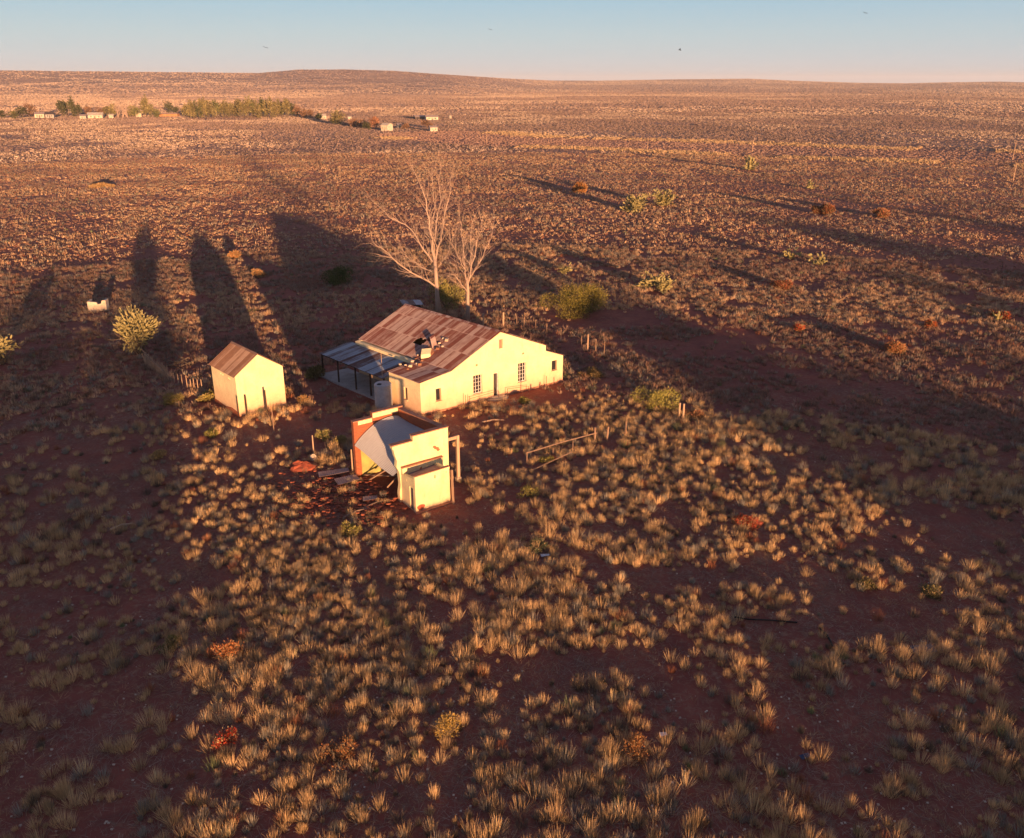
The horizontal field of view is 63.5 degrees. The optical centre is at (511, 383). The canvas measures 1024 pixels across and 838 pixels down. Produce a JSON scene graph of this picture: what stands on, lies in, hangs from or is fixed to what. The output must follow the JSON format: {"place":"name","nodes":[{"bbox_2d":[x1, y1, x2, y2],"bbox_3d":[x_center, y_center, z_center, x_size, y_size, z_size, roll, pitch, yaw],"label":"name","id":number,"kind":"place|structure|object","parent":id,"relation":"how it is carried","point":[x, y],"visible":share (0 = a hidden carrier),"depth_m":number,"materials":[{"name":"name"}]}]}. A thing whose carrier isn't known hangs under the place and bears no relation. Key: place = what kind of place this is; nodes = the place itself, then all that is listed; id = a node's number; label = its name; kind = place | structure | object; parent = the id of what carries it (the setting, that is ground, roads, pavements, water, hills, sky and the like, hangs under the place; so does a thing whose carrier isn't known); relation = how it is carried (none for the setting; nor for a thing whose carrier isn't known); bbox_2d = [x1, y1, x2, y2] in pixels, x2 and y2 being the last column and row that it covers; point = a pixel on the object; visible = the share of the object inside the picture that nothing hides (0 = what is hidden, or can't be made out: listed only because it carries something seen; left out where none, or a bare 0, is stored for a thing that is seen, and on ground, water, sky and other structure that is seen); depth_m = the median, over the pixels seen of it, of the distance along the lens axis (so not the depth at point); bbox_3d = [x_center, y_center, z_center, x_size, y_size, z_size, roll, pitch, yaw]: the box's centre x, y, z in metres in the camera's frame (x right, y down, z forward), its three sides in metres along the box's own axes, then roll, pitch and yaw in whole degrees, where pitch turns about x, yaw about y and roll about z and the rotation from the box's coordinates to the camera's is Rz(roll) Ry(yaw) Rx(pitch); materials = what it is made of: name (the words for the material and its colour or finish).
{"place":"outdoors","nodes":[
{"label":"outdoors","id":0,"kind":"place"},
{"bbox_2d":[0,70,1023,837],"bbox_3d":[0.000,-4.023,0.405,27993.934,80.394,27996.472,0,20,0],"label":"ground","id":1,"kind":"structure","parent":0,"point":[674,684],"depth_m":50.30,"materials":[{"name":"soil"}]},
{"bbox_2d":[0,334,22,364],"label":"prickly pear","id":2,"kind":"object","parent":1,"relation":"on","point":[4,345],"visible":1,"depth_m":78.16,"materials":[{"name":"green plant"}]},
{"bbox_2d":[13,105,27,117],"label":"tree","id":3,"kind":"object","parent":1,"relation":"on","point":[21,108],"visible":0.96,"depth_m":618.52,"materials":[{"name":"plant"}]},
{"bbox_2d":[23,103,37,116],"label":"tree","id":4,"kind":"object","parent":1,"relation":"on","point":[30,110],"visible":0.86,"depth_m":633.28,"materials":[{"name":"brown plant"}]},
{"bbox_2d":[34,112,45,117],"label":"house","id":5,"kind":"structure","parent":1,"relation":"on","point":[39,114],"depth_m":621.98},
{"bbox_2d":[55,100,66,116],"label":"tree","id":6,"kind":"object","parent":1,"relation":"on","point":[61,106],"visible":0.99,"depth_m":632.65,"materials":[{"name":"green plant"}]},
{"bbox_2d":[66,95,75,116],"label":"tree","id":7,"kind":"object","parent":1,"relation":"on","point":[71,103],"visible":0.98,"depth_m":646.17,"materials":[{"name":"green plant"}]},
{"bbox_2d":[87,112,103,117],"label":"house","id":8,"kind":"structure","parent":1,"relation":"on","point":[95,114],"depth_m":623.25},
{"bbox_2d":[87,298,109,311],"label":"broken wall block","id":9,"kind":"structure","parent":1,"relation":"on","point":[101,306],"depth_m":96.13,"materials":[{"name":"concrete"}]},
{"bbox_2d":[88,182,114,188],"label":"rock","id":10,"kind":"object","parent":1,"relation":"on","point":[101,184],"visible":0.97,"depth_m":210.52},
{"bbox_2d":[111,304,162,355],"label":"prickly pear","id":11,"kind":"object","parent":1,"relation":"on","point":[123,324],"visible":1,"depth_m":79.22,"materials":[{"name":"green plant"}]},
{"bbox_2d":[139,94,148,116],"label":"tree","id":12,"kind":"object","parent":1,"relation":"on","point":[144,104],"visible":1,"depth_m":645.64,"materials":[{"name":"green plant"}]},
{"bbox_2d":[141,349,172,381],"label":"reed fence","id":13,"kind":"object","parent":1,"relation":"on","point":[148,360],"visible":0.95,"depth_m":75.55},
{"bbox_2d":[148,449,166,459],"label":"shrub","id":14,"kind":"object","parent":1,"relation":"on","point":[158,454],"visible":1,"depth_m":58.28,"materials":[{"name":"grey plant"}]},
{"bbox_2d":[162,101,172,112],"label":"tree","id":15,"kind":"object","parent":1,"relation":"on","point":[168,105],"visible":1,"depth_m":732.60,"materials":[{"name":"green plant"}]},
{"bbox_2d":[155,634,180,653],"bbox_3d":[-16.169,12.210,38.866,1.035,0.731,1.312,0,20,0],"label":"shrub","id":16,"kind":"object","parent":1,"relation":"on","point":[172,637],"visible":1,"depth_m":38.85,"materials":[{"name":"grey plant"}]},
{"bbox_2d":[160,113,179,115],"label":"house","id":17,"kind":"structure","parent":1,"relation":"on","point":[169,114],"depth_m":666.86,"materials":[{"name":"orange brick"}]},
{"bbox_2d":[161,393,183,405],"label":"shrub","id":18,"kind":"object","parent":1,"relation":"on","point":[172,399],"visible":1,"depth_m":68.48,"materials":[{"name":"plant"}]},
{"bbox_2d":[161,355,194,366],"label":"branch pile","id":19,"kind":"object","parent":1,"relation":"on","point":[178,361],"visible":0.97,"depth_m":77.39,"materials":[{"name":"brown plant"}]},
{"bbox_2d":[184,99,192,117],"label":"tree","id":20,"kind":"object","parent":1,"relation":"on","point":[188,110],"visible":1,"depth_m":623.64,"materials":[{"name":"green plant"}]},
{"bbox_2d":[188,101,195,117],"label":"tree","id":21,"kind":"object","parent":1,"relation":"on","point":[192,112],"visible":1,"depth_m":623.98,"materials":[{"name":"green plant"}]},
{"bbox_2d":[199,97,207,117],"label":"tree","id":22,"kind":"object","parent":1,"relation":"on","point":[203,107],"visible":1,"depth_m":623.42,"materials":[{"name":"green plant"}]},
{"bbox_2d":[195,389,214,401],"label":"shrub","id":23,"kind":"object","parent":1,"relation":"on","point":[207,395],"visible":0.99,"depth_m":69.06,"materials":[{"name":"plant"}]},
{"bbox_2d":[203,427,217,437],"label":"shrub","id":24,"kind":"object","parent":1,"relation":"on","point":[213,432],"visible":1,"depth_m":62.11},
{"bbox_2d":[211,98,219,117],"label":"tree","id":25,"kind":"object","parent":1,"relation":"on","point":[215,103],"visible":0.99,"depth_m":628.20,"materials":[{"name":"green plant"}]},
{"bbox_2d":[210,727,238,750],"bbox_3d":[-11.528,14.207,33.138,1.257,0.746,0.995,-15,25,-36],"label":"shrub","id":26,"kind":"object","parent":1,"relation":"on","point":[216,741],"visible":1,"depth_m":33.20,"materials":[{"name":"red plant"}]},
{"bbox_2d":[208,639,244,662],"bbox_3d":[-13.268,12.296,38.190,1.714,1.063,1.373,0,20,0],"label":"shrub","id":27,"kind":"object","parent":1,"relation":"on","point":[230,651],"visible":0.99,"depth_m":38.16,"materials":[{"name":"orange plant"}]},
{"bbox_2d":[227,249,241,257],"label":"shrub","id":28,"kind":"object","parent":1,"relation":"on","point":[236,253],"visible":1,"depth_m":125.14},
{"bbox_2d":[236,99,243,117],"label":"tree","id":29,"kind":"object","parent":1,"relation":"on","point":[239,110],"visible":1,"depth_m":625.13,"materials":[{"name":"green plant"}]},
{"bbox_2d":[208,341,285,415],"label":"shed","id":30,"kind":"structure","parent":1,"relation":"on","point":[239,371],"depth_m":66.54,"materials":[{"name":"paint"}]},
{"bbox_2d":[244,97,251,117],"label":"tree","id":31,"kind":"object","parent":1,"relation":"on","point":[248,105],"visible":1,"depth_m":624.78,"materials":[{"name":"green plant"}]},
{"bbox_2d":[251,267,265,277],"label":"shrub","id":32,"kind":"object","parent":1,"relation":"on","point":[257,273],"visible":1,"depth_m":113.04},
{"bbox_2d":[254,104,262,117],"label":"tree","id":33,"kind":"object","parent":1,"relation":"on","point":[258,109],"visible":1,"depth_m":625.99,"materials":[{"name":"green plant"}]},
{"bbox_2d":[266,96,273,117],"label":"tree","id":34,"kind":"object","parent":1,"relation":"on","point":[270,108],"visible":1,"depth_m":624.00,"materials":[{"name":"green plant"}]},
{"bbox_2d":[283,98,289,117],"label":"tree","id":35,"kind":"object","parent":1,"relation":"on","point":[287,104],"visible":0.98,"depth_m":628.96,"materials":[{"name":"green plant"}]},
{"bbox_2d":[297,394,308,404],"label":"shrub","id":36,"kind":"object","parent":1,"relation":"on","point":[301,398],"visible":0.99,"depth_m":68.46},
{"bbox_2d":[289,460,317,472],"bbox_3d":[-14.367,5.628,56.842,2.184,0.730,1.300,0,20,0],"label":"earth mound","id":37,"kind":"object","parent":1,"relation":"on","point":[298,466],"visible":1,"depth_m":56.57,"materials":[{"name":"soil"}]},
{"bbox_2d":[304,364,326,379],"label":"shrub","id":38,"kind":"object","parent":1,"relation":"on","point":[316,371],"visible":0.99,"depth_m":74.26,"materials":[{"name":"plant"}]},
{"bbox_2d":[314,428,331,441],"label":"shrub","id":39,"kind":"object","parent":1,"relation":"on","point":[322,434],"visible":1,"depth_m":61.68,"materials":[{"name":"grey plant"}]},
{"bbox_2d":[252,455,408,528],"bbox_3d":[-11.672,6.854,54.085,10.714,0.314,10.324,0,20,0],"label":"brick rubble","id":40,"kind":"object","parent":1,"relation":"on","point":[358,501],"visible":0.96,"depth_m":52.67,"materials":[{"name":"brick"}]},
{"bbox_2d":[318,468,348,476],"bbox_3d":[-12.021,5.952,55.779,2.003,0.167,0.704,-6,21,-16],"label":"iron sheet","id":41,"kind":"object","parent":40,"relation":"on","point":[329,472],"visible":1,"depth_m":55.75,"materials":[{"name":"grey metal"}]},
{"bbox_2d":[334,474,359,484],"bbox_3d":[-10.942,6.348,54.926,1.502,0.107,0.903,-11,22,-27],"label":"iron sheet","id":42,"kind":"object","parent":40,"relation":"on","point":[341,480],"visible":1,"depth_m":54.90,"materials":[{"name":"grey metal"}]},
{"bbox_2d":[316,735,358,780],"bbox_3d":[-6.864,14.526,32.252,1.701,0.855,1.954,0,20,0],"label":"shrub","id":43,"kind":"object","parent":1,"relation":"on","point":[334,756],"visible":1,"depth_m":32.50,"materials":[{"name":"brown plant"}]},
{"bbox_2d":[320,265,355,285],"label":"bush","id":44,"kind":"object","parent":1,"relation":"on","point":[334,273],"visible":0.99,"depth_m":108.66,"materials":[{"name":"green plant"}]},
{"bbox_2d":[330,435,346,444],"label":"shrub","id":45,"kind":"object","parent":1,"relation":"on","point":[339,439],"visible":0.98,"depth_m":60.66,"materials":[{"name":"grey plant"}]},
{"bbox_2d":[330,109,347,124],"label":"tree","id":46,"kind":"object","parent":1,"relation":"on","point":[339,117],"visible":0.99,"depth_m":524.77,"materials":[{"name":"green plant"}]},
{"bbox_2d":[338,520,362,537],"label":"shrub","id":47,"kind":"object","parent":1,"relation":"on","point":[352,527],"visible":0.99,"depth_m":48.82,"materials":[{"name":"green plant"}]},
{"bbox_2d":[368,117,379,127],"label":"tree","id":48,"kind":"object","parent":1,"relation":"on","point":[375,120],"visible":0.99,"depth_m":471.77,"materials":[{"name":"plant"}]},
{"bbox_2d":[374,381,392,408],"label":"water tank","id":49,"kind":"object","parent":1,"relation":"on","point":[383,393],"visible":0.9,"depth_m":66.82,"materials":[{"name":"metal"}]},
{"bbox_2d":[381,123,392,130],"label":"house","id":50,"kind":"structure","parent":1,"relation":"on","point":[386,126],"depth_m":457.09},
{"bbox_2d":[351,404,454,514],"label":"ruined store","id":51,"kind":"structure","parent":1,"relation":"on","point":[409,447],"depth_m":52.95,"materials":[{"name":"paint"}]},
{"bbox_2d":[359,139,463,311],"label":"dead tree","id":52,"kind":"object","parent":1,"relation":"on","point":[436,285],"visible":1,"depth_m":93.56,"materials":[{"name":"wood"}]},
{"bbox_2d":[400,300,423,307],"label":"lean to shelter","id":53,"kind":"object","parent":1,"relation":"on","point":[417,303],"visible":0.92,"depth_m":86.29,"materials":[{"name":"metal"}]},
{"bbox_2d":[424,115,438,119],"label":"house","id":54,"kind":"structure","parent":1,"relation":"on","point":[431,117],"depth_m":596.04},
{"bbox_2d":[319,303,562,415],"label":"farmhouse","id":55,"kind":"object","parent":1,"relation":"on","point":[471,359],"visible":1,"depth_m":69.92,"materials":[{"name":"paint"}]},
{"bbox_2d":[421,348,433,358],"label":"fallen chimney","id":56,"kind":"object","parent":55,"relation":"on","point":[427,352],"visible":1,"depth_m":68.95,"materials":[{"name":"paint"}]},
{"bbox_2d":[428,333,436,347],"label":"bent roof sheet","id":57,"kind":"object","parent":55,"relation":"on","point":[433,340],"visible":1,"depth_m":69.93,"materials":[{"name":"metal"}]},
{"bbox_2d":[473,374,483,395],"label":"window","id":58,"kind":"structure","parent":55,"relation":"in","point":[477,378],"depth_m":68.53,"materials":[{"name":"white paint"}]},
{"bbox_2d":[494,373,496,395],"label":"door","id":59,"kind":"structure","parent":55,"relation":"in","point":[495,375],"depth_m":69.76,"materials":[{"name":"brown paint"}]},
{"bbox_2d":[517,362,526,383],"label":"window","id":60,"kind":"structure","parent":55,"relation":"in","point":[521,366],"depth_m":70.89,"materials":[{"name":"white paint"}]},
{"bbox_2d":[427,278,464,310],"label":"bush","id":61,"kind":"object","parent":1,"relation":"on","point":[448,290],"visible":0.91,"depth_m":96.90,"materials":[{"name":"green plant"}]},
{"bbox_2d":[431,709,463,740],"bbox_3d":[-2.561,13.852,33.557,1.148,1.177,1.366,15,25,35],"label":"shrub","id":62,"kind":"object","parent":1,"relation":"on","point":[447,726],"visible":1,"depth_m":33.48,"materials":[{"name":"yellow plant"}]},
{"bbox_2d":[450,469,454,503],"bbox_3d":[-3.736,6.529,51.985,0.178,2.455,0.239,-19,27,-42],"label":"timber post","id":63,"kind":"object","parent":1,"relation":"on","point":[452,484],"visible":1,"depth_m":51.89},
{"bbox_2d":[448,435,461,481],"bbox_3d":[-3.923,5.072,54.572,1.160,3.425,0.280,-14,24,-33],"label":"timber gateway","id":64,"kind":"object","parent":1,"relation":"on","point":[456,438],"visible":0.95,"depth_m":54.67,"materials":[{"name":"wood"}]},
{"bbox_2d":[432,195,516,319],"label":"dead tree","id":65,"kind":"object","parent":1,"relation":"on","point":[467,290],"visible":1,"depth_m":91.10,"materials":[{"name":"wood"}]},
{"bbox_2d":[465,376,546,406],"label":"garden fence","id":66,"kind":"object","parent":1,"relation":"on","point":[498,392],"visible":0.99,"depth_m":69.33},
{"bbox_2d":[0,444,1022,834],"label":"pebbles","id":67,"kind":"object","parent":1,"relation":"on","point":[508,700],"visible":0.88,"depth_m":34.27,"materials":[{"name":"stone"}]},
{"bbox_2d":[0,362,1023,837],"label":"grass","id":68,"kind":"structure","parent":1,"relation":"on","point":[322,594],"depth_m":40.96,"materials":[{"name":"plant"}]},
{"bbox_2d":[0,152,1023,449],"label":"grass","id":69,"kind":"structure","parent":1,"relation":"on","point":[540,278],"depth_m":106.96,"materials":[{"name":"plant"}]},
{"bbox_2d":[0,69,1023,279],"bbox_3d":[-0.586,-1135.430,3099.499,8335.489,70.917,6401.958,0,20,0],"label":"scrub","id":70,"kind":"object","parent":1,"relation":"on","point":[865,96],"visible":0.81,"depth_m":477.28,"materials":[{"name":"plant"}]},
{"bbox_2d":[517,396,531,403],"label":"shrub","id":71,"kind":"object","parent":1,"relation":"on","point":[523,400],"visible":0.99,"depth_m":68.61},
{"bbox_2d":[516,484,538,498],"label":"bush","id":72,"kind":"object","parent":1,"relation":"on","point":[525,490],"visible":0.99,"depth_m":53.26,"materials":[{"name":"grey plant"}]},
{"bbox_2d":[529,537,549,554],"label":"shrub","id":73,"kind":"object","parent":1,"relation":"on","point":[536,539],"visible":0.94,"depth_m":47.10,"materials":[{"name":"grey plant"}]},
{"bbox_2d":[538,456,553,462],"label":"shrub","id":74,"kind":"object","parent":1,"relation":"on","point":[546,459],"visible":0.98,"depth_m":57.97,"materials":[{"name":"green plant"}]},
{"bbox_2d":[525,427,596,470],"bbox_3d":[3.759,4.647,58.943,7.220,1.241,1.273,-15,25,-35],"label":"rail frame","id":75,"kind":"object","parent":1,"relation":"on","point":[595,433],"visible":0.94,"depth_m":58.60,"materials":[{"name":"wood"}]},
{"bbox_2d":[557,262,572,275],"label":"prickly pear","id":76,"kind":"object","parent":1,"relation":"on","point":[563,270],"visible":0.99,"depth_m":113.98,"materials":[{"name":"green plant"}]},
{"bbox_2d":[537,271,610,319],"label":"bush","id":77,"kind":"object","parent":1,"relation":"on","point":[578,299],"visible":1,"depth_m":94.53,"materials":[{"name":"green plant"}]},
{"bbox_2d":[571,181,587,192],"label":"shrub","id":78,"kind":"object","parent":1,"relation":"on","point":[579,186],"visible":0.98,"depth_m":200.06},
{"bbox_2d":[577,365,605,377],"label":"shrub","id":79,"kind":"object","parent":1,"relation":"on","point":[594,372],"visible":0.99,"depth_m":74.88,"materials":[{"name":"plant"}]},
{"bbox_2d":[620,193,647,212],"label":"prickly pear","id":80,"kind":"object","parent":1,"relation":"on","point":[635,205],"visible":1,"depth_m":171.46,"materials":[{"name":"green plant"}]},
{"bbox_2d":[622,731,654,767],"bbox_3d":[4.963,14.346,32.573,1.153,0.983,1.418,11,23,28],"label":"shrub","id":81,"kind":"object","parent":1,"relation":"on","point":[637,750],"visible":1,"depth_m":32.58,"materials":[{"name":"orange plant"}]},
{"bbox_2d":[635,270,652,287],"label":"prickly pear","id":82,"kind":"object","parent":1,"relation":"on","point":[647,285],"visible":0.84,"depth_m":107.28,"materials":[{"name":"green plant"}]},
{"bbox_2d":[630,385,682,412],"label":"bush","id":83,"kind":"object","parent":1,"relation":"on","point":[660,397],"visible":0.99,"depth_m":67.17,"materials":[{"name":"green plant"}]},
{"bbox_2d":[643,271,675,293],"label":"prickly pear","id":84,"kind":"object","parent":1,"relation":"on","point":[660,285],"visible":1,"depth_m":105.07,"materials":[{"name":"green plant"}]},
{"bbox_2d":[648,188,677,205],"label":"prickly pear","id":85,"kind":"object","parent":1,"relation":"on","point":[665,199],"visible":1,"depth_m":178.20,"materials":[{"name":"green plant"}]},
{"bbox_2d":[684,409,704,418],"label":"shrub","id":86,"kind":"object","parent":1,"relation":"on","point":[694,413],"visible":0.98,"depth_m":65.62,"materials":[{"name":"plant"}]},
{"bbox_2d":[731,512,759,530],"bbox_3d":[14.011,8.234,49.650,1.627,0.858,1.736,0,20,0],"label":"shrub","id":87,"kind":"object","parent":1,"relation":"on","point":[744,519],"visible":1,"depth_m":49.59,"materials":[{"name":"red plant"}]},
{"bbox_2d":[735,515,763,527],"bbox_3d":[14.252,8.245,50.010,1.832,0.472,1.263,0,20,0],"label":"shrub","id":88,"kind":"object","parent":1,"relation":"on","point":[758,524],"visible":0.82,"depth_m":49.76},
{"bbox_2d":[742,155,758,169],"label":"prickly pear","id":89,"kind":"object","parent":1,"relation":"on","point":[750,165],"visible":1,"depth_m":253.39,"materials":[{"name":"green plant"}]},
{"bbox_2d":[734,616,796,622],"bbox_3d":[12.531,11.688,40.893,3.028,0.078,0.171,3,20,8],"label":"hose","id":90,"kind":"object","parent":1,"relation":"on","point":[767,620],"visible":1,"depth_m":40.89,"materials":[{"name":"black rubber"}]},
{"bbox_2d":[769,279,794,290],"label":"shrub","id":91,"kind":"object","parent":1,"relation":"on","point":[783,284],"visible":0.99,"depth_m":106.32,"materials":[{"name":"plant"}]},
{"bbox_2d":[782,247,801,259],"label":"prickly pear","id":92,"kind":"object","parent":1,"relation":"on","point":[789,255],"visible":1,"depth_m":124.36,"materials":[{"name":"green plant"}]},
{"bbox_2d":[793,323,805,331],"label":"shrub","id":93,"kind":"object","parent":1,"relation":"on","point":[800,327],"visible":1,"depth_m":88.62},
{"bbox_2d":[808,252,826,265],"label":"prickly pear","id":94,"kind":"object","parent":1,"relation":"on","point":[820,261],"visible":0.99,"depth_m":120.15,"materials":[{"name":"green plant"}]},
{"bbox_2d":[811,203,834,213],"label":"shrub","id":95,"kind":"object","parent":1,"relation":"on","point":[824,208],"visible":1,"depth_m":167.42,"materials":[{"name":"plant"}]},
{"bbox_2d":[819,627,844,663],"bbox_3d":[15.129,12.351,39.068,0.235,0.089,2.690,-1,20,-3],"label":"hose","id":96,"kind":"object","parent":1,"relation":"on","point":[829,639],"visible":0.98,"depth_m":39.31,"materials":[{"name":"green rubber"}]},
{"bbox_2d":[854,576,876,590],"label":"shrub","id":97,"kind":"object","parent":1,"relation":"on","point":[863,582],"visible":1,"depth_m":43.56,"materials":[{"name":"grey plant"}]},
{"bbox_2d":[872,208,889,217],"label":"shrub","id":98,"kind":"object","parent":1,"relation":"on","point":[881,212],"visible":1,"depth_m":162.99,"materials":[{"name":"plant"}]},
{"bbox_2d":[884,340,907,353],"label":"shrub","id":99,"kind":"object","parent":1,"relation":"on","point":[897,347],"visible":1,"depth_m":80.97,"materials":[{"name":"plant"}]},
{"bbox_2d":[910,644,936,652],"bbox_3d":[19.256,12.418,38.733,1.103,0.084,0.556,-2,20,-5],"label":"plastic sheet","id":100,"kind":"object","parent":1,"relation":"on","point":[929,646],"visible":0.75,"depth_m":38.81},
{"bbox_2d":[917,583,943,600],"bbox_3d":[21.838,10.747,42.959,1.320,0.745,1.303,0,20,0],"label":"shrub","id":101,"kind":"object","parent":1,"relation":"on","point":[931,591],"visible":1,"depth_m":42.81,"materials":[{"name":"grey plant"}]},
{"bbox_2d":[924,319,937,327],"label":"shrub","id":102,"kind":"object","parent":1,"relation":"on","point":[928,322],"visible":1,"depth_m":89.73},
{"bbox_2d":[988,311,1010,320],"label":"shrub","id":103,"kind":"object","parent":1,"relation":"on","point":[1006,315],"visible":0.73,"depth_m":93.24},
{"bbox_2d":[0,0,1023,82],"label":"sky","id":104,"kind":"structure","parent":0,"point":[894,41],"materials":[{"name":"blue"}]},
{"bbox_2d":[404,132,1023,165],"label":"road","id":105,"kind":"structure","parent":0,"point":[746,149],"depth_m":338.28,"materials":[{"name":"soil"}]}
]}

